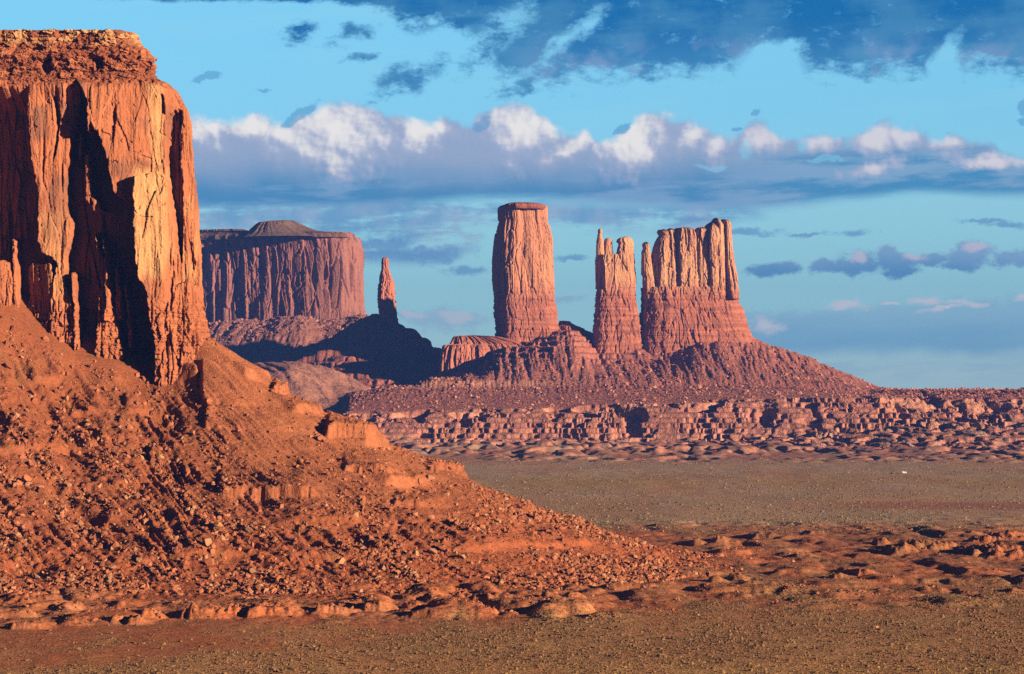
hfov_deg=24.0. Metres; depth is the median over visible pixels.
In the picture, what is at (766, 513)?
scrub
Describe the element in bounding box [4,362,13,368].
boulder
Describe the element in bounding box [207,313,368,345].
rubble
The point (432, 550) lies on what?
boulder
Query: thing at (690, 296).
castellated butte
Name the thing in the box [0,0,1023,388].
sky
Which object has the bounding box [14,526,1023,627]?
rocks
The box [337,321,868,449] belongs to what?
rubble ridge
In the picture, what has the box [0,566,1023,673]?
scrub
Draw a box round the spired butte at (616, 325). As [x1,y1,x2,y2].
[592,229,643,353]
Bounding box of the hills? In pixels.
[254,361,368,411]
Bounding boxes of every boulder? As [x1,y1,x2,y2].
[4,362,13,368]
[21,475,31,482]
[38,487,44,492]
[156,453,163,458]
[202,537,211,545]
[214,522,222,526]
[245,526,252,531]
[297,566,305,571]
[318,435,325,440]
[338,558,343,563]
[426,475,435,480]
[427,548,436,553]
[439,538,446,543]
[457,554,465,558]
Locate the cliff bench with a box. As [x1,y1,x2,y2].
[437,335,523,377]
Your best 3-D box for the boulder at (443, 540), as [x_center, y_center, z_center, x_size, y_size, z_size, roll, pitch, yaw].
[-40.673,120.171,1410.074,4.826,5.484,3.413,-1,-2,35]
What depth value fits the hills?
5837.87 m
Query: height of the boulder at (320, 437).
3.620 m
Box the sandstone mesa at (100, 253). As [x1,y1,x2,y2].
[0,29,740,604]
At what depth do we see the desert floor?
1313.59 m
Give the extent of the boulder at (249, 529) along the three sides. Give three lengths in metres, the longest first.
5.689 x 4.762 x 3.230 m
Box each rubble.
[0,315,754,597]
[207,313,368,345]
[334,321,1023,432]
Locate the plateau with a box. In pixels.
[869,383,1023,449]
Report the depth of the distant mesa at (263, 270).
7551.27 m
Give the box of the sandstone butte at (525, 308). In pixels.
[492,202,559,341]
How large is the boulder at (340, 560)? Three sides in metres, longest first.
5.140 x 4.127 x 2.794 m
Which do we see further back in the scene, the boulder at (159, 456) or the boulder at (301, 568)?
the boulder at (159, 456)
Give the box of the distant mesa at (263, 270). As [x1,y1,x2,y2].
[199,220,365,360]
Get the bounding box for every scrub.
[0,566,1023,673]
[431,452,1023,533]
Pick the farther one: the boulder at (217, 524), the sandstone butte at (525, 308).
the sandstone butte at (525, 308)
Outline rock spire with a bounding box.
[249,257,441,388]
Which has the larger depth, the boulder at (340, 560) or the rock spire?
the rock spire
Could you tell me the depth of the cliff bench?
6180.54 m
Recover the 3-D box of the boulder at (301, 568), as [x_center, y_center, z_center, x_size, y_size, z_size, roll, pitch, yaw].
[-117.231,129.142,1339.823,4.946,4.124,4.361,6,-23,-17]
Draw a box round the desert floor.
[0,439,1023,673]
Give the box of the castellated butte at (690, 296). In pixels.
[639,218,752,354]
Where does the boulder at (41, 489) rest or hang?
on the sandstone mesa at (100, 253)
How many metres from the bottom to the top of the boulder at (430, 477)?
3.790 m
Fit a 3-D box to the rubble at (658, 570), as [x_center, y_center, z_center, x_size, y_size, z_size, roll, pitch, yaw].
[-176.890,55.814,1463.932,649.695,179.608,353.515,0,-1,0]
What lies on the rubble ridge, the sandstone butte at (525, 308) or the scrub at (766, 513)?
the sandstone butte at (525, 308)
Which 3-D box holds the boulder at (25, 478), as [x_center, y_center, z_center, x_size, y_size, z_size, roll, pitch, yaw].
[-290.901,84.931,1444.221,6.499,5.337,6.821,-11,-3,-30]
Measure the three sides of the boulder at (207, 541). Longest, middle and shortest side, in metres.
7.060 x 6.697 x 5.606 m
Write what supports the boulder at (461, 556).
on the sandstone mesa at (100, 253)
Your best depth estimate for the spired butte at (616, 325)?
6222.04 m

